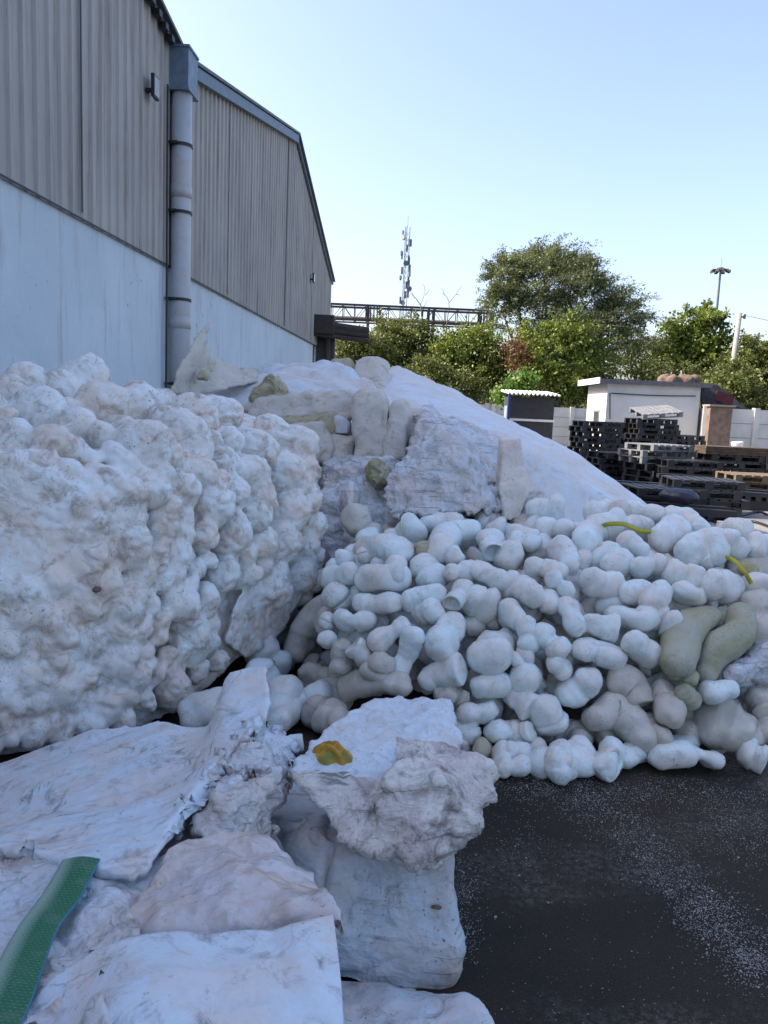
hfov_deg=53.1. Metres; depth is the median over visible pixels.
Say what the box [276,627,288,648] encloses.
plastic lump
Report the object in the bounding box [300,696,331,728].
plastic lump
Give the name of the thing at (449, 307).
sapling
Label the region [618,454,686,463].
pallet
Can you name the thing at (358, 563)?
plastic lump
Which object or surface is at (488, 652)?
plastic lump
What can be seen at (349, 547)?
plastic lump
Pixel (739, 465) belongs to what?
pallet
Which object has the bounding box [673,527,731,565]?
plastic lump
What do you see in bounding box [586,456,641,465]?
pallet
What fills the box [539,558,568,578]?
plastic lump
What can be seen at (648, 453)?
pallet
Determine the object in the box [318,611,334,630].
plastic lump
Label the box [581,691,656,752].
plastic lump
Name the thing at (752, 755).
plastic lump
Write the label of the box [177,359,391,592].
film heap
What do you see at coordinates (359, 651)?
plastic lump
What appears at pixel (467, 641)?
plastic lump
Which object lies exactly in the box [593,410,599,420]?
window
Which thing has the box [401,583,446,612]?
plastic lump
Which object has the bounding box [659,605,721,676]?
plastic lump
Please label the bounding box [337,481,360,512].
film flap
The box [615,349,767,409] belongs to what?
tree
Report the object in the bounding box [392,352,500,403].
bush
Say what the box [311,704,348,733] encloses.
plastic lump
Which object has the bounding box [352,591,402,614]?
plastic lump
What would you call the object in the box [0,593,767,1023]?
ground
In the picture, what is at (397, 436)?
foam slab
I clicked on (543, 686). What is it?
plastic lump
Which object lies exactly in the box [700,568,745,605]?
plastic lump
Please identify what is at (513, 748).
plastic lump
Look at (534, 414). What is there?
kiosk
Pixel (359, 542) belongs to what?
plastic lump
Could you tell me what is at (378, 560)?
plastic lump
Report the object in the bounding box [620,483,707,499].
pallet
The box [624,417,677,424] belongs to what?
pallet
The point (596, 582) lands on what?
plastic lump
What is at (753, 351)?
tree
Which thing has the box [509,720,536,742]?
plastic lump
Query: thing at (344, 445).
foam slab
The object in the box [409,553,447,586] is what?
plastic lump
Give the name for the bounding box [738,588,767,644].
plastic lump
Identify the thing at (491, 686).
plastic lump
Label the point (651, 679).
plastic lump
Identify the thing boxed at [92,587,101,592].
brown scrap
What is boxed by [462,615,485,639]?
plastic lump
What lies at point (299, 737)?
plastic lump
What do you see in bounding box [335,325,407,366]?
bush
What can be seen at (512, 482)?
torn slab
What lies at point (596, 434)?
pallet
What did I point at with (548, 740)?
plastic lump
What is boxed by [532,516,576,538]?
plastic lump
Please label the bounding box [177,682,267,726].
plastic lump
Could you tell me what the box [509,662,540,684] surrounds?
plastic lump
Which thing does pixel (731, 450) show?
board bundle
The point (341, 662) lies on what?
plastic lump
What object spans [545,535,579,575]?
plastic lump
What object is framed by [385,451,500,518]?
film block
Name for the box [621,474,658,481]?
pallet
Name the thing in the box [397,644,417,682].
plastic lump
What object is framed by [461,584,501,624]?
plastic lump
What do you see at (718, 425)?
gate pillar
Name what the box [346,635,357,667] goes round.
plastic lump
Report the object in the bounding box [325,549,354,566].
plastic lump
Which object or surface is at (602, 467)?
pallet
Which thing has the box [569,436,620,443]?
pallet
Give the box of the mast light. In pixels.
[710,259,730,329]
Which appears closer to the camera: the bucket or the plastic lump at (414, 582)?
the plastic lump at (414, 582)
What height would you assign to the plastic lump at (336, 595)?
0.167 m
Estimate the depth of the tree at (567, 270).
47.49 m
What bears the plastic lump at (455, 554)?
on the plastic lump at (460, 533)
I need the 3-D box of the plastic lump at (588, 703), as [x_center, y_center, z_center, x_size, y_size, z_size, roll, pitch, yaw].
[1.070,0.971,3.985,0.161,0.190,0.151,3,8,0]
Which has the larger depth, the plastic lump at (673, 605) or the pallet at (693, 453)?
the pallet at (693, 453)
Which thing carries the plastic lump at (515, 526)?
on the plastic lump at (530, 543)
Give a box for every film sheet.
[0,854,164,1023]
[383,413,500,520]
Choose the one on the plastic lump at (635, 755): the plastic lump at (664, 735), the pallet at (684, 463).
the plastic lump at (664, 735)
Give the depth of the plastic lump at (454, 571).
3.95 m
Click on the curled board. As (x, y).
(198, 358)
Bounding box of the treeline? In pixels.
[407,359,766,408]
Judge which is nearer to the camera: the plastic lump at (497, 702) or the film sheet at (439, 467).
the plastic lump at (497, 702)
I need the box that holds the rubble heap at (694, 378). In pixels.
[657,374,699,382]
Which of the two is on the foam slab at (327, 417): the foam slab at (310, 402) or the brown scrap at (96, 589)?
the foam slab at (310, 402)
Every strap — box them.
[0,856,99,1023]
[602,521,651,533]
[725,555,752,584]
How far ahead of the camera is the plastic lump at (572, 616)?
3.75 m
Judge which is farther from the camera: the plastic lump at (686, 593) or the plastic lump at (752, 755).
the plastic lump at (686, 593)
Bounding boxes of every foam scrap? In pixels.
[196,370,209,380]
[365,458,391,488]
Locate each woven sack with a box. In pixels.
[29,914,343,1023]
[341,981,494,1023]
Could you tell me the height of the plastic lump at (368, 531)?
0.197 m
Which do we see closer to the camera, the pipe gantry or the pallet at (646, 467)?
the pallet at (646, 467)
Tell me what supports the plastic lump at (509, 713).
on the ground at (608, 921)
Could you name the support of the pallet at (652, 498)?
on the pallet
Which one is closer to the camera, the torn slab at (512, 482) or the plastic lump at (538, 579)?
the plastic lump at (538, 579)
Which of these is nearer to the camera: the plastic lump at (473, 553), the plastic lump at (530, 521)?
the plastic lump at (473, 553)
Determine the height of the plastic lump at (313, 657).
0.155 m
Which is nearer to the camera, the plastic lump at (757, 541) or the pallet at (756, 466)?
the plastic lump at (757, 541)
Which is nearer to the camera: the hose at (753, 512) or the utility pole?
the hose at (753, 512)
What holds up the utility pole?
on the yard at (759, 517)
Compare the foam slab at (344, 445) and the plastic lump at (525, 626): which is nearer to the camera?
the plastic lump at (525, 626)
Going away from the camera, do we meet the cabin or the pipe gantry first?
the cabin
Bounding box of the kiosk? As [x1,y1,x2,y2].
[501,389,559,439]
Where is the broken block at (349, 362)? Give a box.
[331,358,354,368]
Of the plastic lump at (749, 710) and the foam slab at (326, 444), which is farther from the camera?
the foam slab at (326, 444)
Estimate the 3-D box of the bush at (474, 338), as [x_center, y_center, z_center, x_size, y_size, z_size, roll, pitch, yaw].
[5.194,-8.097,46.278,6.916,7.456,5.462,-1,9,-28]
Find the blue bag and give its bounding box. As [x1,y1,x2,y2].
[658,488,699,504]
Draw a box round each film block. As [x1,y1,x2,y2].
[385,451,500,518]
[401,403,500,464]
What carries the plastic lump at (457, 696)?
on the plastic lump at (479, 713)
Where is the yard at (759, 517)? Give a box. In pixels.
[565,446,767,533]
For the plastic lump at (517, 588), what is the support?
on the plastic lump at (534, 595)
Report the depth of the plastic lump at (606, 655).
3.66 m
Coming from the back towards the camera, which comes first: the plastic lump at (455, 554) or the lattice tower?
the lattice tower
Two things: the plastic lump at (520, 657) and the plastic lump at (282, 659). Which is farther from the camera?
the plastic lump at (282, 659)
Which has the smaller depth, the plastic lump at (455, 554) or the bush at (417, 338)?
the plastic lump at (455, 554)
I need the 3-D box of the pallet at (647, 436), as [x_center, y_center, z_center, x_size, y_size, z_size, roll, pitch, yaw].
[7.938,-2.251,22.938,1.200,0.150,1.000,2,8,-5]
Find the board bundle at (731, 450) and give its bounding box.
[694,445,767,456]
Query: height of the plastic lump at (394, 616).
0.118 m
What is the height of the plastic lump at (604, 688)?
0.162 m
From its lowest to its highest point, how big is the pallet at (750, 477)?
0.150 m
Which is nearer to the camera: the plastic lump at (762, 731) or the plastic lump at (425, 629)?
the plastic lump at (762, 731)
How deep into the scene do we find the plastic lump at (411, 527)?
4.49 m
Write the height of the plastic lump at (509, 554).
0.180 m
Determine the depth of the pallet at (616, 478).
19.56 m
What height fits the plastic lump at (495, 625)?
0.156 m
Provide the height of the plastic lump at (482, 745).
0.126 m
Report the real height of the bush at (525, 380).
4.126 m
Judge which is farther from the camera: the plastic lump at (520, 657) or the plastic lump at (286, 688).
the plastic lump at (286, 688)
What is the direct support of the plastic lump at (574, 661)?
on the plastic lump at (551, 679)
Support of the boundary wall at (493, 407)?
on the ground at (608, 921)
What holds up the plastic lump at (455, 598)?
on the plastic lump at (481, 604)
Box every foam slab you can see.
[243,390,354,420]
[277,411,337,433]
[291,420,333,463]
[331,432,354,458]
[334,415,350,434]
[350,388,388,456]
[381,399,412,460]
[410,407,422,428]
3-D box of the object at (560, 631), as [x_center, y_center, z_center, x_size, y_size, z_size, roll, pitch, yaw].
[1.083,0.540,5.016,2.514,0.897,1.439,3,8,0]
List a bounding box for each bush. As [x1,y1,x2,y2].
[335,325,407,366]
[367,307,456,368]
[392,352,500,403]
[410,316,517,402]
[485,366,542,410]
[493,327,542,376]
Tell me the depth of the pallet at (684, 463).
17.12 m
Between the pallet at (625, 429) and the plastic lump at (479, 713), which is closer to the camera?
the plastic lump at (479, 713)
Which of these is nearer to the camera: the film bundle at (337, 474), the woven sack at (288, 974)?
the woven sack at (288, 974)
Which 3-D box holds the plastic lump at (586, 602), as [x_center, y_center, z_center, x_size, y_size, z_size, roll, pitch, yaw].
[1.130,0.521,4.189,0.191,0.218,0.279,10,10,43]
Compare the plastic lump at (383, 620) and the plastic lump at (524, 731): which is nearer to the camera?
the plastic lump at (524, 731)
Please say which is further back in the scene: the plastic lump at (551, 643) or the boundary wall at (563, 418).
the boundary wall at (563, 418)
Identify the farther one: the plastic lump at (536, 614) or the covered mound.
the covered mound
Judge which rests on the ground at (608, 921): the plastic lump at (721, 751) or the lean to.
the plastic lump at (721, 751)
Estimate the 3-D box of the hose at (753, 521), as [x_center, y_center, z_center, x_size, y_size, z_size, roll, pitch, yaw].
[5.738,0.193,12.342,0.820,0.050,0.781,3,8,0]
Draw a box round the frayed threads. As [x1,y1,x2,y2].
[262,736,294,793]
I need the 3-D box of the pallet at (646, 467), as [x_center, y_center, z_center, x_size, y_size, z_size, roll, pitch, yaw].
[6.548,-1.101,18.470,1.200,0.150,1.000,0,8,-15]
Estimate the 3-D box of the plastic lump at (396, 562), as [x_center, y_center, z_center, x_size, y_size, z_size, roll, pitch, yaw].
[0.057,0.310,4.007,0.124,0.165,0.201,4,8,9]
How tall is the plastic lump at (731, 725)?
0.274 m
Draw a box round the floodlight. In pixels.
[145,73,158,101]
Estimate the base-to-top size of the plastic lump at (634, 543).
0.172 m
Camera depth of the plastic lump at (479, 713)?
3.58 m
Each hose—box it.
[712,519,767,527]
[742,511,767,515]
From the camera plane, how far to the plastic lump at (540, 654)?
3.97 m
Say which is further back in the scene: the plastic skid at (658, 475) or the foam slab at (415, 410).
the plastic skid at (658, 475)
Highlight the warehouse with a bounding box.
[0,0,334,388]
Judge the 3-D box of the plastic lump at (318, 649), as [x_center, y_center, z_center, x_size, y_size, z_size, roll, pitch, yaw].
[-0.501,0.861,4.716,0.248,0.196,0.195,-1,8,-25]
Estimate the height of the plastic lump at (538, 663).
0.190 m
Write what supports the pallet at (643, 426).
on the pallet at (625, 429)
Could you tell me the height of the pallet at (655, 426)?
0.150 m
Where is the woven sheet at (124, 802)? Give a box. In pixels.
[0,666,271,881]
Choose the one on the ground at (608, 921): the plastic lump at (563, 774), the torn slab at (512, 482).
the plastic lump at (563, 774)
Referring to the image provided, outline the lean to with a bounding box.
[312,314,368,362]
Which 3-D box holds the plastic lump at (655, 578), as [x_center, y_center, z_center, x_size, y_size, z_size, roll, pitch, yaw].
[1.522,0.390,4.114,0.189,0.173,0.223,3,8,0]
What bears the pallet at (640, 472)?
on the pallet at (637, 478)
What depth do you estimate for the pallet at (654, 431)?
22.36 m
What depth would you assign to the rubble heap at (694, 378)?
30.94 m
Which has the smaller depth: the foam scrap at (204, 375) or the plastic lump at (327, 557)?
the plastic lump at (327, 557)
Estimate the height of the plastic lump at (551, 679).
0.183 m
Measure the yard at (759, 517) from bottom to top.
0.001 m
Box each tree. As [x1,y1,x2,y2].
[458,339,625,407]
[473,232,677,407]
[501,305,629,406]
[606,318,669,379]
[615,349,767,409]
[643,298,735,376]
[705,328,767,402]
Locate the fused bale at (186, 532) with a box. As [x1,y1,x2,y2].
[0,352,328,754]
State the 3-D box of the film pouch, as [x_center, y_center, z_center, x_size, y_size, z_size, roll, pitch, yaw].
[-0.313,0.817,1.723,0.469,0.121,0.440,3,8,0]
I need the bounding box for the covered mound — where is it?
[379,365,645,521]
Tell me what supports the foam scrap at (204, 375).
on the film heap at (323, 375)
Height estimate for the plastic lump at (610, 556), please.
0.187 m
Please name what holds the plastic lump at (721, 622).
on the plastic lump at (747, 650)
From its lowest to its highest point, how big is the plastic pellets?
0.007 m
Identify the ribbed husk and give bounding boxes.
[312,741,352,764]
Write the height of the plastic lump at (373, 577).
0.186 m
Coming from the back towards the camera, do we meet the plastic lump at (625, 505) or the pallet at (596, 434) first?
the pallet at (596, 434)
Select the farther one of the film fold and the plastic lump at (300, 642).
the plastic lump at (300, 642)
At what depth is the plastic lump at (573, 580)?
4.07 m
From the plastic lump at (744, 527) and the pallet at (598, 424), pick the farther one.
the pallet at (598, 424)
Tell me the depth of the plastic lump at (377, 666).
3.64 m
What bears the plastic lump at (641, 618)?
on the plastic lump at (622, 631)
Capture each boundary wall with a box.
[480,404,495,411]
[485,403,586,445]
[694,406,707,458]
[729,408,767,464]
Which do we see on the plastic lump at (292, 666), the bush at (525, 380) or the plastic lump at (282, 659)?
the plastic lump at (282, 659)
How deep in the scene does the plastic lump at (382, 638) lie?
3.74 m
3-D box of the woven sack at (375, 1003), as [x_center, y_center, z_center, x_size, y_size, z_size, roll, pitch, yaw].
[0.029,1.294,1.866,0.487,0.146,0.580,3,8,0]
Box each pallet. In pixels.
[567,446,617,453]
[569,425,622,432]
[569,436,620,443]
[570,431,623,438]
[570,441,623,448]
[572,420,624,427]
[576,452,613,457]
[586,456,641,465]
[587,450,647,459]
[590,462,641,471]
[600,421,645,427]
[600,468,649,477]
[610,475,648,479]
[615,427,645,432]
[617,448,685,457]
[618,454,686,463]
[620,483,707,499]
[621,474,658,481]
[623,438,674,443]
[623,461,677,470]
[623,467,660,477]
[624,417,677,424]
[624,433,676,440]
[624,442,693,451]
[628,423,678,429]
[628,428,680,435]
[629,405,682,419]
[639,495,700,504]
[653,434,704,440]
[655,457,723,468]
[655,464,719,475]
[656,440,705,445]
[660,483,742,500]
[661,475,745,491]
[676,455,700,458]
[679,450,695,455]
[696,452,764,462]
[696,458,766,469]
[700,468,761,472]
[701,495,749,509]
[715,471,767,483]
[730,506,741,517]
[743,479,767,489]
[744,456,767,462]
[745,463,767,469]
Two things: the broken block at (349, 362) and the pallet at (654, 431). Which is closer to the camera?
the broken block at (349, 362)
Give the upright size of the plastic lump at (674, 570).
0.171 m
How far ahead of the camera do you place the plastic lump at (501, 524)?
4.65 m
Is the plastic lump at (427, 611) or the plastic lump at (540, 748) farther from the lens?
the plastic lump at (427, 611)
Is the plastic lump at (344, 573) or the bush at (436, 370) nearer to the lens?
the plastic lump at (344, 573)
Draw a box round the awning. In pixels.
[700,384,745,408]
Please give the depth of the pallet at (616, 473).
19.58 m
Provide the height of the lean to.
5.153 m
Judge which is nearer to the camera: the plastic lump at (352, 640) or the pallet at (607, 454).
the plastic lump at (352, 640)
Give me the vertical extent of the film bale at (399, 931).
0.377 m
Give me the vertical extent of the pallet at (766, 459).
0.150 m
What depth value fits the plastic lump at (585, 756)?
3.42 m
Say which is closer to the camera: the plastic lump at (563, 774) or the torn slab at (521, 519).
the plastic lump at (563, 774)
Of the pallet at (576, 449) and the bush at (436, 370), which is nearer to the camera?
the pallet at (576, 449)
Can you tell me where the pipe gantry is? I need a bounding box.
[331,303,493,404]
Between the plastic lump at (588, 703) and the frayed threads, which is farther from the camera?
the plastic lump at (588, 703)
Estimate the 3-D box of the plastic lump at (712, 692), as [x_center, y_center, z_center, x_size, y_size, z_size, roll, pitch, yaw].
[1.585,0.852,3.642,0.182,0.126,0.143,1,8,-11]
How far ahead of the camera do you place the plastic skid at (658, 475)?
16.26 m
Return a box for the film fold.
[189,715,301,838]
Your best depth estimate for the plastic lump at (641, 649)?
3.65 m
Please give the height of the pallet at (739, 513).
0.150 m
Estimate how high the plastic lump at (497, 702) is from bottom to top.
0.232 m
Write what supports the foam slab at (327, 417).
on the foam slab at (326, 444)
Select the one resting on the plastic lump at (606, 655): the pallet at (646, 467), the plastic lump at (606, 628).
the plastic lump at (606, 628)
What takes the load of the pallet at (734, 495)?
on the pallet at (743, 504)
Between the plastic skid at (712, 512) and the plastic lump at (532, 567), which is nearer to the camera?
the plastic lump at (532, 567)
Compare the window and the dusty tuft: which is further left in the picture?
the dusty tuft
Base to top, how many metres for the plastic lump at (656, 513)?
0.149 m
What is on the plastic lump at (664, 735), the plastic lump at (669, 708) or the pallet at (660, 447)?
the plastic lump at (669, 708)
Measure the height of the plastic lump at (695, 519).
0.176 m
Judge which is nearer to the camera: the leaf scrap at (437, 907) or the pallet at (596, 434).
the leaf scrap at (437, 907)
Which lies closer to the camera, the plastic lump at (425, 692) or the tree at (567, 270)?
the plastic lump at (425, 692)
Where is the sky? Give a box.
[163,0,767,391]
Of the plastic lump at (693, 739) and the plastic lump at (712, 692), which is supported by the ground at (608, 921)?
the plastic lump at (693, 739)
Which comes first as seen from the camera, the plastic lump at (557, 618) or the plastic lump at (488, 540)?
the plastic lump at (557, 618)
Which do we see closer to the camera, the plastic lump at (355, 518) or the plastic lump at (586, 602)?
the plastic lump at (586, 602)
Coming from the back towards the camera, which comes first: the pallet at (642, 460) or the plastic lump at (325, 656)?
the pallet at (642, 460)
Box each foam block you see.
[354,356,391,388]
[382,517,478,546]
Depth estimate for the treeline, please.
65.43 m
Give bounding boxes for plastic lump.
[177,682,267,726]
[242,634,291,674]
[245,658,281,681]
[246,649,294,671]
[266,679,333,731]
[268,674,303,710]
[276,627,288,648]
[281,643,321,664]
[283,594,322,663]
[286,610,299,628]
[288,734,303,750]
[297,661,328,685]
[298,567,323,606]
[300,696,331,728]
[303,653,327,665]
[305,694,348,727]
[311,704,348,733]
[314,606,339,636]
[317,630,337,648]
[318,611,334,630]
[320,650,330,665]
[321,561,357,587]
[321,581,351,610]
[322,551,330,567]
[322,669,352,709]
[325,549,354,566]
[328,638,353,674]
[333,608,377,632]
[337,669,412,702]
[338,631,348,638]
[340,503,383,537]
[344,543,354,554]
[345,637,373,667]
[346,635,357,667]
[349,584,386,612]
[349,613,389,641]
[352,535,370,554]
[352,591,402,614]
[354,554,369,568]
[354,563,411,592]
[355,527,379,542]
[356,547,371,563]
[359,651,395,681]
[361,533,414,564]
[367,615,411,651]
[370,557,409,568]
[384,528,415,556]
[385,554,407,582]
[386,642,397,657]
[390,610,413,624]
[394,626,424,674]
[395,512,427,542]
[396,583,412,594]
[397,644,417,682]
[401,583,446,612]
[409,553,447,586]
[410,597,444,626]
[410,621,433,632]
[412,577,416,586]
[412,663,427,691]
[413,633,432,664]
[414,540,428,554]
[417,652,467,691]
[419,512,464,532]
[420,687,433,694]
[424,611,466,661]
[427,519,481,564]
[433,687,469,706]
[441,579,473,610]
[443,559,474,581]
[444,545,465,564]
[455,701,498,723]
[456,720,481,745]
[460,636,476,660]
[460,740,469,751]
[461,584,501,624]
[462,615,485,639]
[463,670,503,702]
[466,546,483,560]
[466,630,515,674]
[470,560,511,592]
[470,672,512,698]
[470,693,503,728]
[472,737,492,757]
[473,509,506,529]
[476,528,504,561]
[483,719,527,742]
[485,516,510,539]
[486,617,501,630]
[490,740,513,778]
[493,540,524,570]
[498,598,525,630]
[499,627,518,650]
[501,570,536,604]
[501,704,518,719]
[503,690,539,720]
[505,539,526,565]
[505,740,532,757]
[506,523,539,538]
[507,530,542,552]
[508,655,542,674]
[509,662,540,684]
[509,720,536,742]
[511,647,534,666]
[511,669,542,692]
[511,754,530,776]
[515,615,539,652]
[516,569,541,583]
[519,582,558,615]
[520,586,559,622]
[522,515,539,527]
[523,556,555,576]
[525,494,564,519]
[526,533,551,558]
[527,693,568,736]
[528,737,548,778]
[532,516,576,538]
[534,622,571,658]
[534,649,547,670]
[535,679,547,694]
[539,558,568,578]
[541,719,572,743]
[544,569,575,597]
[544,615,559,626]
[544,734,595,785]
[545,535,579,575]
[545,671,573,694]
[546,657,572,680]
[548,663,591,673]
[549,738,572,767]
[551,600,584,626]
[554,667,602,708]
[557,596,586,637]
[564,568,581,600]
[564,719,593,744]
[565,638,592,665]
[567,739,622,782]
[571,512,623,551]
[571,637,627,670]
[577,613,599,639]
[578,549,591,569]
[578,567,624,598]
[579,595,596,613]
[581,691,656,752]
[581,700,592,711]
[583,499,611,518]
[584,613,620,643]
[590,678,608,700]
[591,541,634,576]
[593,730,621,745]
[593,736,626,780]
[594,541,602,548]
[594,597,631,614]
[597,658,637,673]
[603,605,660,631]
[606,664,653,707]
[607,500,631,515]
[608,507,654,541]
[614,627,646,658]
[616,530,649,556]
[618,579,671,608]
[620,630,660,668]
[623,742,647,768]
[627,500,665,524]
[629,553,667,578]
[630,550,654,580]
[631,605,659,639]
[638,579,672,604]
[642,703,651,708]
[645,671,677,686]
[646,712,673,743]
[646,738,725,769]
[647,514,691,553]
[649,575,660,582]
[650,639,662,675]
[651,677,686,728]
[653,606,682,635]
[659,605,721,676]
[660,558,705,586]
[665,505,692,514]
[668,599,692,610]
[668,670,699,686]
[671,580,706,606]
[672,710,699,740]
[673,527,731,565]
[673,733,701,747]
[674,683,701,710]
[678,680,699,690]
[680,509,710,530]
[694,699,757,752]
[696,602,756,682]
[697,679,739,704]
[699,547,725,569]
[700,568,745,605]
[702,600,724,608]
[704,745,725,753]
[709,614,725,631]
[718,517,753,539]
[721,639,767,687]
[724,528,750,559]
[726,555,767,576]
[728,645,752,664]
[733,698,745,710]
[735,738,767,774]
[736,559,759,575]
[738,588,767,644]
[739,681,764,703]
[742,572,767,590]
[744,702,752,714]
[745,686,767,719]
[746,531,767,557]
[756,716,767,745]
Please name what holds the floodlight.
attached to the warehouse
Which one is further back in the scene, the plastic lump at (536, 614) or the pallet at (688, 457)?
the pallet at (688, 457)
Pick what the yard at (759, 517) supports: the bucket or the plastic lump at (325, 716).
the bucket
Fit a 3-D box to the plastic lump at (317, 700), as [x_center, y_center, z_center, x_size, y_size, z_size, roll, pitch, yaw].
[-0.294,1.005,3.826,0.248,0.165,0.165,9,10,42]
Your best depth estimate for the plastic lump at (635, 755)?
3.53 m
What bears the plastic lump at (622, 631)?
on the plastic lump at (629, 662)
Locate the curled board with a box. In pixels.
[170,322,258,394]
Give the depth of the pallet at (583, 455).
21.97 m
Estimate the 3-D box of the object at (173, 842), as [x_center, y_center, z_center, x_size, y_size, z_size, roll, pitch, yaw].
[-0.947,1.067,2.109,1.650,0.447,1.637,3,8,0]
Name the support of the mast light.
on the scrubland
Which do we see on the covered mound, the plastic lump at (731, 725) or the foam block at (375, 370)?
the foam block at (375, 370)
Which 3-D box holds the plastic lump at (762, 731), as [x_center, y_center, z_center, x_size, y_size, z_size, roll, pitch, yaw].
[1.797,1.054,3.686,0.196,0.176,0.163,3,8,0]
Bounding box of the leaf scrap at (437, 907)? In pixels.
[431,905,441,909]
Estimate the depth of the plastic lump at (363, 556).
4.21 m
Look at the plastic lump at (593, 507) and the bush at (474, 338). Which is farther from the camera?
the bush at (474, 338)
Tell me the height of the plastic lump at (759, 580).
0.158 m
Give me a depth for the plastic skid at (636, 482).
15.38 m
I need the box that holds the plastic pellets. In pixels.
[454,764,767,1023]
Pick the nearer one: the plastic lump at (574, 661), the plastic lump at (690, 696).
the plastic lump at (690, 696)
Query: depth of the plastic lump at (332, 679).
4.02 m
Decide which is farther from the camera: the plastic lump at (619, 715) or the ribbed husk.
the plastic lump at (619, 715)
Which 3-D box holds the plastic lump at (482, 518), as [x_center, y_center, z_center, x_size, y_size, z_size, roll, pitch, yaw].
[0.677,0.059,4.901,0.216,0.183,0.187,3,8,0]
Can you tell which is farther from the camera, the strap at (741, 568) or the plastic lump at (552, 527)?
the plastic lump at (552, 527)
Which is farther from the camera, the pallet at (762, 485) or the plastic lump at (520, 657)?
the pallet at (762, 485)
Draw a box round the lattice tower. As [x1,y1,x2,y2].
[399,224,411,355]
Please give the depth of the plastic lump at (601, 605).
3.94 m
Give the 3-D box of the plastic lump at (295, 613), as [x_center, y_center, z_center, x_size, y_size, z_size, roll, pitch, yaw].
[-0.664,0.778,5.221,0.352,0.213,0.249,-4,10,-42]
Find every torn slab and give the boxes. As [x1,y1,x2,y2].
[495,437,528,519]
[507,489,546,524]
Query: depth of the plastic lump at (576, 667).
3.95 m
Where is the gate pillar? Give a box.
[702,404,735,464]
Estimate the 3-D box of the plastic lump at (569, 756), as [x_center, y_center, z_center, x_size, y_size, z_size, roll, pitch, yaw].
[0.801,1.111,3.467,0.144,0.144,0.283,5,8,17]
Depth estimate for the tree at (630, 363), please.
53.50 m
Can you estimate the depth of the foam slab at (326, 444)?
5.75 m
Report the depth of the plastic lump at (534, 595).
3.83 m
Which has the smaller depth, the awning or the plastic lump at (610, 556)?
the plastic lump at (610, 556)
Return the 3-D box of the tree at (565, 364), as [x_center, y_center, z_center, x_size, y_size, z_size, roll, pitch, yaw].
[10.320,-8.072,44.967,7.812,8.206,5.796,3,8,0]
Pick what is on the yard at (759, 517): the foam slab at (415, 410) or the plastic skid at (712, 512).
the plastic skid at (712, 512)
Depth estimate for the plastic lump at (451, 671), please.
3.62 m
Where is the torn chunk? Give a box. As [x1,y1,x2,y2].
[290,695,499,873]
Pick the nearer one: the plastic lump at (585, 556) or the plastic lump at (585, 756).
the plastic lump at (585, 756)
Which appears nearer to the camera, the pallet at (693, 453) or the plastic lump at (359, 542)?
the plastic lump at (359, 542)
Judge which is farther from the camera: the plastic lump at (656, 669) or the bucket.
the bucket
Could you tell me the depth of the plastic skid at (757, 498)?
14.61 m
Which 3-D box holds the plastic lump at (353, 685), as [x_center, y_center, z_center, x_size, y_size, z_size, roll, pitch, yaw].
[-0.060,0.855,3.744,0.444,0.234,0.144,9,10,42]
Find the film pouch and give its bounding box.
[128,831,343,935]
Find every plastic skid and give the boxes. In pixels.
[616,480,659,484]
[635,492,731,506]
[644,501,736,521]
[656,473,719,484]
[718,486,767,510]
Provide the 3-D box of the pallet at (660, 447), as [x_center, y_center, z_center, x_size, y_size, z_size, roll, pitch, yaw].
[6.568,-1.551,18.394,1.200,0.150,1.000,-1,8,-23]
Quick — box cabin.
[578,377,712,458]
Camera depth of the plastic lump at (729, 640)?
3.68 m
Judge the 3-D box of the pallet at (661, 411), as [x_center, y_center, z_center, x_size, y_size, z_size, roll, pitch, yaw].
[7.995,-2.943,22.648,1.200,0.150,1.000,-4,20,-5]
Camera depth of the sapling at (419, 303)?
56.41 m
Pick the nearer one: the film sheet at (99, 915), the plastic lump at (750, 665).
the film sheet at (99, 915)
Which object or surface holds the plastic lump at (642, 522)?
on the plastic lump
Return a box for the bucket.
[731,441,743,446]
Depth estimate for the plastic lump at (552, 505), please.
4.66 m
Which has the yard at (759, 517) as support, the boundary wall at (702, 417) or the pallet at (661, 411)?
the boundary wall at (702, 417)
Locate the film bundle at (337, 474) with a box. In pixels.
[317,454,419,557]
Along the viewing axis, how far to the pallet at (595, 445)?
22.01 m
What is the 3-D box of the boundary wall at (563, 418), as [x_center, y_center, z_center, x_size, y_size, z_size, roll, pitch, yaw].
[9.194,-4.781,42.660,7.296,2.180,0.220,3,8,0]
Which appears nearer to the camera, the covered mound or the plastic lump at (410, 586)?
the plastic lump at (410, 586)
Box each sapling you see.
[408,286,429,351]
[442,286,461,328]
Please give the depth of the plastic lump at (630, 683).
3.62 m
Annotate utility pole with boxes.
[730,313,767,366]
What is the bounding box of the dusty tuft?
[248,373,288,402]
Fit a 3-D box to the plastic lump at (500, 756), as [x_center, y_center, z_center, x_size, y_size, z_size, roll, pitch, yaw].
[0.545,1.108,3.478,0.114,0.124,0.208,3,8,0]
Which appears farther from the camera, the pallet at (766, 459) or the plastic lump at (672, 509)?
the pallet at (766, 459)
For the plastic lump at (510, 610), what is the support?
on the plastic lump at (511, 631)
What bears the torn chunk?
on the film bale at (399, 931)
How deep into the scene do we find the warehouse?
12.49 m
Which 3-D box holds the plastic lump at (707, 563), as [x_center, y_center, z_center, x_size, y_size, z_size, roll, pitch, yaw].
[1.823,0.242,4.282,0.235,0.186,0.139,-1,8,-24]
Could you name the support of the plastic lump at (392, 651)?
on the plastic lump at (414, 675)
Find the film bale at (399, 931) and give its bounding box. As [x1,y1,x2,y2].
[270,781,465,989]

